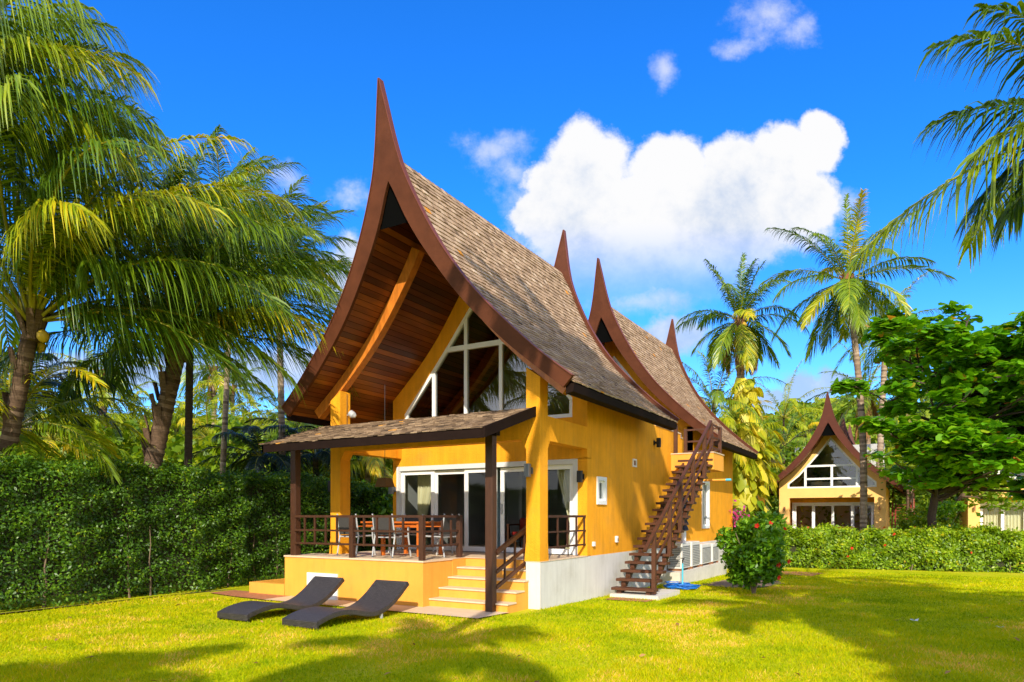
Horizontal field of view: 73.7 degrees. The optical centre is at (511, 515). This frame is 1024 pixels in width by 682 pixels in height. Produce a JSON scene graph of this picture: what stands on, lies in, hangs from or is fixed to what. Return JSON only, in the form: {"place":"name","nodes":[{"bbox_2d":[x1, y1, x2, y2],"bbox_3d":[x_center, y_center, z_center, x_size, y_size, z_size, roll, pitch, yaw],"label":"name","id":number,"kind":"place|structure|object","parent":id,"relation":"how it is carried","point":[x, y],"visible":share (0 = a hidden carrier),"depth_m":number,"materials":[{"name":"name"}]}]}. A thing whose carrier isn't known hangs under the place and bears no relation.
{"place":"outdoors","nodes":[
{"label":"outdoors","id":0,"kind":"place"},
{"bbox_2d":[210,590,284,598],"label":"paved path","id":1,"kind":"structure","parent":0,"point":[240,593],"depth_m":15.08,"materials":[{"name":"orange brick"}]},
{"bbox_2d":[0,563,1023,681],"bbox_3d":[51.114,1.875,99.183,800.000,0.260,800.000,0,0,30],"label":"ground","id":2,"kind":"structure","parent":0,"point":[980,574],"depth_m":9.96,"materials":[{"name":"green plant"}]},
{"bbox_2d":[0,348,136,448],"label":"palm tree","id":3,"kind":"object","parent":2,"relation":"on","point":[57,384],"visible":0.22,"depth_m":17.51,"materials":[{"name":"green plant"}]},
{"bbox_2d":[0,390,152,477],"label":"palm tree","id":4,"kind":"object","parent":2,"relation":"on","point":[51,441],"visible":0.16,"depth_m":26.44,"materials":[{"name":"green plant"}]},
{"bbox_2d":[0,353,154,513],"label":"palm tree","id":5,"kind":"object","parent":2,"relation":"on","point":[34,446],"visible":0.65,"depth_m":14.81,"materials":[{"name":"green plant"}]},
{"bbox_2d":[0,0,196,276],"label":"palm tree","id":6,"kind":"object","parent":2,"relation":"on","point":[22,52],"visible":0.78,"depth_m":11.96,"materials":[{"name":"green plant"}]},
{"bbox_2d":[51,323,164,433],"bbox_3d":[-18.410,-3.113,31.036,4.960,10.770,4.802,0,0,15],"label":"palm tree","id":7,"kind":"object","parent":2,"relation":"on","point":[105,394],"visible":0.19,"depth_m":30.82,"materials":[{"name":"green plant"}]},
{"bbox_2d":[42,381,175,459],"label":"palm tree","id":8,"kind":"object","parent":2,"relation":"on","point":[67,449],"visible":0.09,"depth_m":29.79,"materials":[{"name":"green plant"}]},
{"bbox_2d":[0,589,229,613],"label":"soil bed","id":9,"kind":"object","parent":2,"relation":"on","point":[101,602],"visible":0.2,"depth_m":13.54,"materials":[{"name":"brown soil"}]},
{"bbox_2d":[0,121,363,593],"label":"palm tree","id":10,"kind":"object","parent":9,"relation":"on","point":[162,415],"visible":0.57,"depth_m":15.15,"materials":[{"name":"green plant"}]},
{"bbox_2d":[0,445,392,610],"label":"clipped hedge","id":11,"kind":"object","parent":9,"relation":"on","point":[99,533],"visible":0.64,"depth_m":15.01,"materials":[{"name":"green plant"}]},
{"bbox_2d":[43,389,207,462],"bbox_3d":[-18.456,-1.849,32.801,6.724,8.309,7.213,0,0,30],"label":"palm tree","id":12,"kind":"object","parent":2,"relation":"on","point":[133,413],"visible":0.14,"depth_m":31.89,"materials":[{"name":"green plant"}]},
{"bbox_2d":[0,63,314,472],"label":"palm tree","id":13,"kind":"object","parent":2,"relation":"on","point":[47,267],"visible":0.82,"depth_m":12.95,"materials":[{"name":"green plant"}]},
{"bbox_2d":[12,117,347,585],"bbox_3d":[-7.686,-3.768,17.364,7.524,11.840,7.642,0,0,-43],"label":"palm tree","id":14,"kind":"object","parent":2,"relation":"on","point":[188,443],"visible":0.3,"depth_m":17.11,"materials":[{"name":"green plant"}]},
{"bbox_2d":[114,379,245,462],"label":"palm tree","id":15,"kind":"object","parent":2,"relation":"on","point":[181,406],"visible":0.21,"depth_m":34.35,"materials":[{"name":"green plant"}]},
{"bbox_2d":[127,381,276,465],"bbox_3d":[-13.636,-1.665,31.013,6.977,7.965,6.078,0,0,30],"label":"palm tree","id":16,"kind":"object","parent":2,"relation":"on","point":[203,420],"visible":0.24,"depth_m":30.13,"materials":[{"name":"green plant"}]},
{"bbox_2d":[178,344,256,427],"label":"palm tree","id":17,"kind":"object","parent":2,"relation":"on","point":[209,377],"visible":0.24,"depth_m":43.84,"materials":[{"name":"green plant"}]},
{"bbox_2d":[115,126,345,482],"bbox_3d":[-8.921,-4.831,21.688,6.860,14.086,7.105,0,0,30],"label":"palm tree","id":18,"kind":"object","parent":2,"relation":"on","point":[223,454],"visible":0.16,"depth_m":21.91,"materials":[{"name":"green plant"}]},
{"bbox_2d":[194,386,272,426],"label":"broad tree","id":19,"kind":"object","parent":2,"relation":"on","point":[249,408],"visible":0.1,"depth_m":58.54,"materials":[{"name":"green plant"}]},
{"bbox_2d":[193,351,275,464],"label":"palm tree","id":20,"kind":"object","parent":2,"relation":"on","point":[232,398],"visible":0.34,"depth_m":43.89,"materials":[{"name":"green plant"}]},
{"bbox_2d":[178,399,295,457],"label":"palm tree","id":21,"kind":"object","parent":2,"relation":"on","point":[235,409],"visible":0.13,"depth_m":34.86,"materials":[{"name":"green plant"}]},
{"bbox_2d":[181,424,330,485],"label":"palm tree","id":22,"kind":"object","parent":2,"relation":"on","point":[261,458],"visible":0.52,"depth_m":22.38,"materials":[{"name":"green plant"}]},
{"bbox_2d":[198,165,358,469],"bbox_3d":[-7.620,-4.332,23.002,6.503,13.155,6.874,0,0,-7],"label":"palm tree","id":23,"kind":"object","parent":2,"relation":"on","point":[281,416],"visible":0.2,"depth_m":22.90,"materials":[{"name":"green plant"}]},
{"bbox_2d":[238,396,322,453],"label":"palm tree","id":24,"kind":"object","parent":2,"relation":"on","point":[289,423],"visible":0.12,"depth_m":29.24,"materials":[{"name":"green plant"}]},
{"bbox_2d":[217,576,344,622],"bbox_3d":[-4.098,1.478,12.319,0.760,0.580,2.245,0,0,30],"label":"sun lounger","id":25,"kind":"object","parent":2,"relation":"on","point":[317,590],"visible":0.96,"depth_m":12.46,"materials":[{"name":"black wicker"}]},
{"bbox_2d":[228,417,386,485],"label":"palm tree","id":26,"kind":"object","parent":2,"relation":"on","point":[325,454],"visible":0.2,"depth_m":23.06,"materials":[{"name":"green plant"}]},
{"bbox_2d":[282,580,408,629],"bbox_3d":[-2.745,1.478,11.562,0.760,0.580,2.245,0,0,30],"label":"sun lounger","id":27,"kind":"object","parent":2,"relation":"on","point":[379,597],"visible":1,"depth_m":11.71,"materials":[{"name":"black wicker"}]},
{"bbox_2d":[306,450,392,483],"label":"palm tree","id":28,"kind":"object","parent":2,"relation":"on","point":[371,470],"visible":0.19,"depth_m":23.18,"materials":[{"name":"green plant"}]},
{"bbox_2d":[361,479,392,550],"bbox_3d":[-4.378,0.361,21.961,2.404,3.103,2.112,0,0,0],"label":"shrub","id":29,"kind":"object","parent":2,"relation":"on","point":[389,509],"visible":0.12,"depth_m":21.30,"materials":[{"name":"green plant"}]},
{"bbox_2d":[265,596,507,617],"bbox_3d":[-2.607,1.738,13.222,5.380,0.001,0.950,0,0,30],"label":"stone apron","id":30,"kind":"object","parent":2,"relation":"on","point":[457,612],"visible":0.6,"depth_m":12.57,"materials":[{"name":"beige stone"}]},
{"bbox_2d":[249,78,758,613],"bbox_3d":[1.953,-3.047,20.800,8.270,10.493,18.847,0,0,30],"label":"villa","id":31,"kind":"object","parent":2,"relation":"on","point":[475,346],"visible":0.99,"depth_m":15.32,"materials":[{"name":"yellow paint"}]},
{"bbox_2d":[328,481,330,491],"bbox_3d":[-4.140,-0.670,15.713,0.180,0.250,0.104,0,0,30],"label":"wall lamp","id":32,"kind":"object","parent":31,"relation":"attached to","point":[329,486],"visible":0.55,"depth_m":15.68,"materials":[{"name":"black metal"}]},
{"bbox_2d":[347,410,356,417],"bbox_3d":[-3.657,-2.296,15.460,0.286,0.185,0.175,0,0,30],"label":"spotlight","id":33,"kind":"object","parent":31,"relation":"attached to","point":[351,413],"visible":1,"depth_m":15.39,"materials":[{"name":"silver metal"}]},
{"bbox_2d":[336,514,375,555],"bbox_3d":[-3.381,0.412,14.828,0.590,0.906,0.634,0,0,30],"label":"terrace chair","id":34,"kind":"object","parent":31,"relation":"on","point":[343,523],"visible":0.58,"depth_m":14.66,"materials":[{"name":"silver metal"}]},
{"bbox_2d":[375,478,394,486],"bbox_3d":[-2.984,-1.870,16.021,0.332,2.400,0.332,0,0,30],"label":"pendant lamp","id":35,"kind":"object","parent":31,"relation":"hanging from","point":[384,482],"visible":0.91,"depth_m":15.91,"materials":[{"name":"black metal"}]},
{"bbox_2d":[371,514,411,557],"bbox_3d":[-2.537,0.412,14.391,0.590,0.906,0.634,0,0,30],"label":"terrace chair","id":36,"kind":"object","parent":31,"relation":"on","point":[383,523],"visible":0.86,"depth_m":14.19,"materials":[{"name":"silver metal"}]},
{"bbox_2d":[388,487,395,493],"bbox_3d":[-3.036,-0.670,17.308,0.104,0.250,0.180,0,0,30],"label":"wall lamp","id":37,"kind":"object","parent":31,"relation":"attached to","point":[391,490],"visible":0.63,"depth_m":17.24,"materials":[{"name":"metal"}]},
{"bbox_2d":[361,521,442,556],"bbox_3d":[-2.397,0.494,15.074,1.670,0.735,0.920,0,0,30],"label":"dining table","id":38,"kind":"object","parent":31,"relation":"on","point":[412,524],"visible":0.48,"depth_m":14.82,"materials":[{"name":"orange wood"}]},
{"bbox_2d":[388,514,422,552],"bbox_3d":[-2.485,0.412,15.983,0.590,0.906,0.634,0,0,30],"label":"terrace chair","id":39,"kind":"object","parent":31,"relation":"on","point":[411,519],"visible":0.15,"depth_m":16.18,"materials":[{"name":"grey fabric"}]},
{"bbox_2d":[418,470,435,544],"bbox_3d":[-2.193,-0.178,17.470,0.560,2.044,0.089,0,0,30],"label":"curtain","id":40,"kind":"object","parent":31,"relation":"hanging from","point":[424,490],"visible":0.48,"depth_m":17.49,"materials":[{"name":"beige fabric"}]},
{"bbox_2d":[426,514,452,552],"bbox_3d":[-1.751,0.412,15.554,0.590,0.906,0.634,0,0,30],"label":"terrace chair","id":41,"kind":"object","parent":31,"relation":"on","point":[437,519],"visible":0.09,"depth_m":15.82,"materials":[{"name":"grey fabric"}]},
{"bbox_2d":[426,514,459,556],"bbox_3d":[-1.521,0.412,14.503,0.634,0.906,0.590,0,0,30],"label":"terrace chair","id":42,"kind":"object","parent":31,"relation":"on","point":[446,523],"visible":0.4,"depth_m":14.33,"materials":[{"name":"silver metal"}]},
{"bbox_2d":[396,459,577,554],"bbox_3d":[-0.722,-0.187,16.134,5.050,2.095,0.150,0,0,30],"label":"sliding door","id":43,"kind":"structure","parent":31,"relation":"in","point":[572,464],"depth_m":16.32,"materials":[{"name":"clear glass"}]},
{"bbox_2d":[405,307,571,418],"bbox_3d":[-0.670,-3.790,16.114,4.680,3.280,0.092,0,0,30],"label":"gable window","id":44,"kind":"structure","parent":31,"relation":"in","point":[476,371],"depth_m":16.23,"materials":[{"name":"clear glass"}]},
{"bbox_2d":[497,468,499,547],"bbox_3d":[-0.470,-0.178,16.693,0.400,2.044,0.089,0,0,30],"label":"curtain","id":45,"kind":"object","parent":31,"relation":"hanging from","point":[498,507],"visible":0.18,"depth_m":16.62,"materials":[{"name":"beige fabric"}]},
{"bbox_2d":[506,518,525,547],"bbox_3d":[0.374,0.460,17.994,0.780,0.800,0.720,0,0,30],"label":"armchair","id":46,"kind":"object","parent":31,"relation":"on","point":[522,523],"visible":0.26,"depth_m":18.19,"materials":[{"name":"brown wood"}]},
{"bbox_2d":[524,463,532,476],"bbox_3d":[0.309,-0.850,12.838,0.104,0.250,0.180,0,0,30],"label":"wall lamp","id":47,"kind":"object","parent":31,"relation":"attached to","point":[528,470],"visible":1,"depth_m":12.77,"materials":[{"name":"metal"}]},
{"bbox_2d":[557,469,569,548],"bbox_3d":[1.246,-0.178,15.398,0.530,2.044,0.089,0,0,30],"label":"curtain","id":48,"kind":"object","parent":31,"relation":"hanging from","point":[563,475],"visible":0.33,"depth_m":15.41,"materials":[{"name":"beige fabric"}]},
{"bbox_2d":[577,470,583,481],"bbox_3d":[1.472,-0.840,14.667,0.104,0.250,0.180,0,0,30],"label":"wall lamp","id":49,"kind":"object","parent":31,"relation":"attached to","point":[580,476],"visible":1,"depth_m":14.59,"materials":[{"name":"black metal"}]},
{"bbox_2d":[596,476,606,504],"bbox_3d":[1.966,-0.560,15.347,0.145,0.620,0.520,0,0,30],"label":"side window","id":50,"kind":"structure","parent":31,"relation":"in","point":[601,482],"depth_m":15.45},
{"bbox_2d":[632,459,636,466],"bbox_3d":[3.075,-1.320,17.131,0.034,0.200,0.260,0,0,30],"label":"air vent","id":51,"kind":"object","parent":31,"relation":"attached to","point":[634,462],"visible":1,"depth_m":17.11,"materials":[{"name":"white plastic"}]},
{"bbox_2d":[613,356,681,436],"bbox_3d":[3.487,-3.790,23.210,4.680,3.280,0.092,0,0,30],"label":"gable window","id":52,"kind":"structure","parent":31,"relation":"in","point":[614,358],"depth_m":23.02,"materials":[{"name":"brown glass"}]},
{"bbox_2d":[653,438,660,446],"bbox_3d":[3.923,-1.970,18.431,0.180,0.250,0.104,0,0,30],"label":"wall lamp","id":53,"kind":"object","parent":31,"relation":"attached to","point":[658,442],"visible":1,"depth_m":18.38,"materials":[{"name":"black metal"}]},
{"bbox_2d":[668,541,689,570],"bbox_3d":[4.810,1.161,19.632,0.440,0.803,0.850,0,0,30],"label":"air conditioner","id":54,"kind":"object","parent":31,"relation":"on","point":[682,550],"visible":0.81,"depth_m":19.29,"materials":[{"name":"metal"}]},
{"bbox_2d":[680,498,688,541],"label":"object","id":55,"kind":"object","parent":54,"relation":"on","point":[683,535],"visible":0.27,"depth_m":19.99,"materials":[{"name":"white metal"}]},
{"bbox_2d":[679,541,699,568],"bbox_3d":[5.325,1.167,20.512,0.440,0.793,0.890,0,0,30],"label":"air conditioner","id":56,"kind":"object","parent":31,"relation":"on","point":[694,553],"visible":0.6,"depth_m":20.30,"materials":[{"name":"metal"}]},
{"bbox_2d":[700,543,710,565],"bbox_3d":[5.939,1.226,21.561,0.440,0.673,1.120,0,0,30],"label":"air conditioner","id":57,"kind":"object","parent":31,"relation":"on","point":[705,553],"visible":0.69,"depth_m":21.32,"materials":[{"name":"metal"}]},
{"bbox_2d":[702,481,709,528],"bbox_3d":[6.500,-0.370,23.087,0.145,1.600,0.920,0,0,30],"label":"side window","id":58,"kind":"structure","parent":31,"relation":"in","point":[705,488],"depth_m":23.38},
{"bbox_2d":[696,478,730,481],"bbox_3d":[6.321,-1.120,21.580,1.180,0.079,0.079,0,0,30],"label":"drain pipe","id":59,"kind":"object","parent":31,"relation":"attached to","point":[729,479],"visible":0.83,"depth_m":21.47,"materials":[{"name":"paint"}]},
{"bbox_2d":[711,543,718,563],"bbox_3d":[6.520,1.236,22.553,0.440,0.653,0.820,0,0,30],"label":"air conditioner","id":60,"kind":"object","parent":31,"relation":"on","point":[714,553],"visible":0.48,"depth_m":22.29,"materials":[{"name":"metal"}]},
{"bbox_2d":[33,413,1004,529],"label":"undergrowth","id":61,"kind":"object","parent":2,"relation":"on","point":[171,449],"visible":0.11,"depth_m":28.75,"materials":[{"name":"green plant"}]},
{"bbox_2d":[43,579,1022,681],"bbox_3d":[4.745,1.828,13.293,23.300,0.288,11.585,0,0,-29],"label":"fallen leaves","id":62,"kind":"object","parent":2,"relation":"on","point":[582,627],"visible":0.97,"depth_m":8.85,"materials":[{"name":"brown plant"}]},
{"bbox_2d":[607,597,651,601],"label":"stepping path","id":63,"kind":"structure","parent":2,"relation":"on","point":[621,598],"depth_m":14.62,"materials":[{"name":"beige stone"}]},
{"bbox_2d":[663,581,700,589],"bbox_3d":[4.312,1.772,17.368,0.918,0.160,0.861,0,0,30],"label":"garden hose","id":64,"kind":"object","parent":2,"relation":"on","point":[684,585],"visible":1,"depth_m":17.14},
{"bbox_2d":[680,558,684,589],"bbox_3d":[4.290,1.485,17.131,0.080,0.850,0.123,0,0,-14],"label":"water tap","id":65,"kind":"object","parent":2,"relation":"on","point":[682,569],"visible":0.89,"depth_m":17.13,"materials":[{"name":"blue plastic"}]},
{"bbox_2d":[682,350,786,435],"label":"palm tree","id":66,"kind":"object","parent":2,"relation":"on","point":[715,396],"visible":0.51,"depth_m":29.25,"materials":[{"name":"green plant"}]},
{"bbox_2d":[700,380,777,481],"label":"palm tree","id":67,"kind":"object","parent":2,"relation":"on","point":[728,423],"visible":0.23,"depth_m":29.05,"materials":[{"name":"green plant"}]},
{"bbox_2d":[729,500,749,530],"bbox_3d":[8.578,0.604,26.689,1.960,2.801,1.771,0,0,-2],"label":"bougainvillea bush","id":68,"kind":"object","parent":2,"relation":"on","point":[736,517],"visible":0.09,"depth_m":26.57,"materials":[{"name":"pink plant"}]},
{"bbox_2d":[702,580,780,586],"bbox_3d":[6.691,1.919,19.480,1.900,0.073,3.650,0,0,30],"label":"bush bed","id":69,"kind":"object","parent":2,"relation":"on","point":[725,583],"visible":0.43,"depth_m":18.95,"materials":[{"name":"brown soil"}]},
{"bbox_2d":[675,252,809,377],"bbox_3d":[11.287,-5.306,34.071,6.658,15.408,6.474,0,0,30],"label":"palm tree","id":70,"kind":"object","parent":2,"relation":"on","point":[739,333],"visible":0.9,"depth_m":33.64,"materials":[{"name":"green plant"}]},
{"bbox_2d":[727,377,777,516],"bbox_3d":[10.395,-2.096,30.544,2.388,8.306,2.438,0,0,-8],"label":"climbing vine","id":71,"kind":"object","parent":70,"relation":"attached to","point":[748,486],"visible":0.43,"depth_m":29.84,"materials":[{"name":"yellow plant"}]},
{"bbox_2d":[733,511,757,530],"bbox_3d":[9.498,0.896,28.950,1.721,2.299,1.587,0,0,-28],"label":"shrub","id":72,"kind":"object","parent":2,"relation":"on","point":[751,514],"visible":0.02,"depth_m":28.78,"materials":[{"name":"green plant"}]},
{"bbox_2d":[713,510,790,593],"bbox_3d":[5.885,0.886,16.294,1.561,2.067,1.779,0,0,-30],"label":"hibiscus bush","id":73,"kind":"object","parent":2,"relation":"on","point":[754,555],"visible":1,"depth_m":16.02,"materials":[{"name":"green plant"}]},
{"bbox_2d":[733,421,781,488],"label":"palm tree","id":74,"kind":"object","parent":2,"relation":"on","point":[767,453],"visible":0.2,"depth_m":29.94,"materials":[{"name":"green plant"}]},
{"bbox_2d":[731,398,787,462],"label":"palm tree","id":75,"kind":"object","parent":2,"relation":"on","point":[762,444],"visible":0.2,"depth_m":30.14,"materials":[{"name":"green plant"}]},
{"bbox_2d":[705,382,813,455],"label":"broad tree","id":76,"kind":"object","parent":2,"relation":"on","point":[780,434],"visible":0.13,"depth_m":37.60,"materials":[{"name":"green plant"}]},
{"bbox_2d":[756,463,784,498],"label":"palm tree","id":77,"kind":"object","parent":2,"relation":"on","point":[776,477],"visible":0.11,"depth_m":32.49,"materials":[{"name":"green plant"}]},
{"bbox_2d":[758,457,785,509],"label":"palm tree","id":78,"kind":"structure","parent":2,"relation":"on","point":[761,499],"depth_m":38.30,"materials":[{"name":"green plant"}]},
{"bbox_2d":[763,411,815,479],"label":"palm tree","id":79,"kind":"object","parent":2,"relation":"on","point":[787,437],"visible":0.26,"depth_m":49.65,"materials":[{"name":"green plant"}]},
{"bbox_2d":[754,359,829,443],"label":"palm tree","id":80,"kind":"object","parent":2,"relation":"on","point":[783,417],"visible":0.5,"depth_m":59.52,"materials":[{"name":"green plant"}]},
{"bbox_2d":[776,401,847,454],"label":"palm tree","id":81,"kind":"object","parent":2,"relation":"on","point":[809,426],"visible":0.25,"depth_m":59.74,"materials":[{"name":"green plant"}]},
{"bbox_2d":[765,392,914,535],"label":"villa","id":82,"kind":"object","parent":2,"relation":"on","point":[832,438],"visible":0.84,"depth_m":43.86,"materials":[{"name":"beige paint"}]},
{"bbox_2d":[792,472,803,486],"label":"curtain","id":83,"kind":"object","parent":82,"relation":"hanging from","point":[797,480],"visible":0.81,"depth_m":44.45,"materials":[{"name":"black fabric"}]},
{"bbox_2d":[810,481,845,486],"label":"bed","id":84,"kind":"object","parent":82,"relation":"in","point":[839,483],"visible":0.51,"depth_m":44.41,"materials":[{"name":"brown plastic"}]},
{"bbox_2d":[788,437,876,487],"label":"gable window","id":85,"kind":"structure","parent":82,"relation":"in","point":[804,470],"depth_m":43.05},
{"bbox_2d":[792,502,873,527],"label":"sliding door","id":86,"kind":"structure","parent":82,"relation":"in","point":[813,504],"depth_m":44.18,"materials":[{"name":"white glass"}]},
{"bbox_2d":[858,470,871,484],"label":"curtain","id":87,"kind":"object","parent":82,"relation":"hanging from","point":[869,482],"visible":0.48,"depth_m":42.37,"materials":[{"name":"grey fabric"}]},
{"bbox_2d":[758,188,956,531],"bbox_3d":[13.853,-5.397,27.885,6.722,15.588,6.598,0,0,-20],"label":"palm tree","id":88,"kind":"object","parent":2,"relation":"on","point":[853,308],"visible":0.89,"depth_m":27.80,"materials":[{"name":"green plant"}]},
{"bbox_2d":[800,341,926,443],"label":"palm tree","id":89,"kind":"object","parent":2,"relation":"on","point":[869,401],"visible":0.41,"depth_m":48.02,"materials":[{"name":"green plant"}]},
{"bbox_2d":[829,269,956,526],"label":"palm tree","id":90,"kind":"object","parent":2,"relation":"on","point":[880,439],"visible":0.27,"depth_m":41.89,"materials":[{"name":"pale bark"},{"name":"leaf"}]},
{"bbox_2d":[867,401,932,519],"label":"palm tree","id":91,"kind":"object","parent":2,"relation":"on","point":[907,497],"visible":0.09,"depth_m":45.94,"materials":[{"name":"green plant"}]},
{"bbox_2d":[780,520,1023,572],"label":"hedge","id":92,"kind":"object","parent":2,"relation":"on","point":[981,548],"visible":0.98,"depth_m":24.99,"materials":[{"name":"green plant"}]},
{"bbox_2d":[870,367,945,508],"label":"palm tree","id":93,"kind":"object","parent":2,"relation":"on","point":[911,497],"visible":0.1,"depth_m":46.83,"materials":[{"name":"green plant"}]},
{"bbox_2d":[895,507,926,531],"bbox_3d":[21.765,0.773,36.886,1.927,2.545,1.678,0,0,30],"label":"shrub","id":94,"kind":"object","parent":2,"relation":"on","point":[902,524],"visible":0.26,"depth_m":37.04,"materials":[{"name":"green plant"}]},
{"bbox_2d":[830,300,1023,568],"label":"almond tree","id":95,"kind":"object","parent":2,"relation":"on","point":[962,439],"visible":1,"depth_m":23.45,"materials":[{"name":"green plant"}]},
{"bbox_2d":[903,514,950,536],"bbox_3d":[18.814,0.974,30.965,1.786,2.146,1.665,0,0,15],"label":"shrub","id":96,"kind":"object","parent":2,"relation":"on","point":[918,521],"visible":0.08,"depth_m":30.59,"materials":[{"name":"green plant"}]},
{"bbox_2d":[842,0,1023,290],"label":"palm tree","id":97,"kind":"object","parent":2,"relation":"on","point":[1012,212],"visible":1,"depth_m":9.76,"materials":[{"name":"green plant"}]},
{"bbox_2d":[867,443,1023,526],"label":"broad tree","id":98,"kind":"object","parent":2,"relation":"on","point":[992,498],"visible":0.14,"depth_m":37.45,"materials":[{"name":"green plant"}]},
{"bbox_2d":[925,499,967,528],"bbox_3d":[22.574,0.583,36.041,2.479,2.926,1.947,0,0,-15],"label":"shrub","id":99,"kind":"object","parent":2,"relation":"on","point":[944,509],"visible":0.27,"depth_m":35.65,"materials":[{"name":"green plant"}]},
{"bbox_2d":[959,469,1023,536],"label":"villa","id":100,"kind":"object","parent":2,"relation":"on","point":[968,516],"depth_m":43.19,"materials":[{"name":"beige paint"}]},
{"bbox_2d":[983,505,1000,534],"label":"curtain","id":101,"kind":"object","parent":100,"relation":"hanging from","point":[994,515],"visible":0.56,"depth_m":43.73,"materials":[{"name":"beige fabric"}]},
{"bbox_2d":[980,502,1021,530],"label":"sliding door","id":102,"kind":"structure","parent":100,"relation":"in","point":[981,510],"depth_m":43.22,"materials":[{"name":"white glass"}]},
{"bbox_2d":[1005,506,1023,530],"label":"curtain","id":103,"kind":"object","parent":100,"relation":"hanging from","point":[1013,519],"visible":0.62,"depth_m":43.14,"materials":[{"name":"beige fabric"}]},
{"bbox_2d":[0,0,1023,420],"label":"sky","id":104,"kind":"structure","parent":0,"point":[663,138],"materials":[{"name":"blue"}]},
{"bbox_2d":[782,571,821,575],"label":"garden path","id":105,"kind":"structure","parent":0,"point":[793,573],"depth_m":23.38,"materials":[{"name":"beige stone"}]},
{"bbox_2d":[765,404,997,529],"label":"hill","id":106,"kind":"structure","parent":0,"point":[797,427],"depth_m":107.99,"materials":[{"name":"green plant"}]},
{"bbox_2d":[0,390,1016,523],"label":"forest","id":107,"kind":"object","parent":106,"relation":"on","point":[818,403],"visible":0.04,"depth_m":116.66,"materials":[{"name":"green plant"}]}
]}

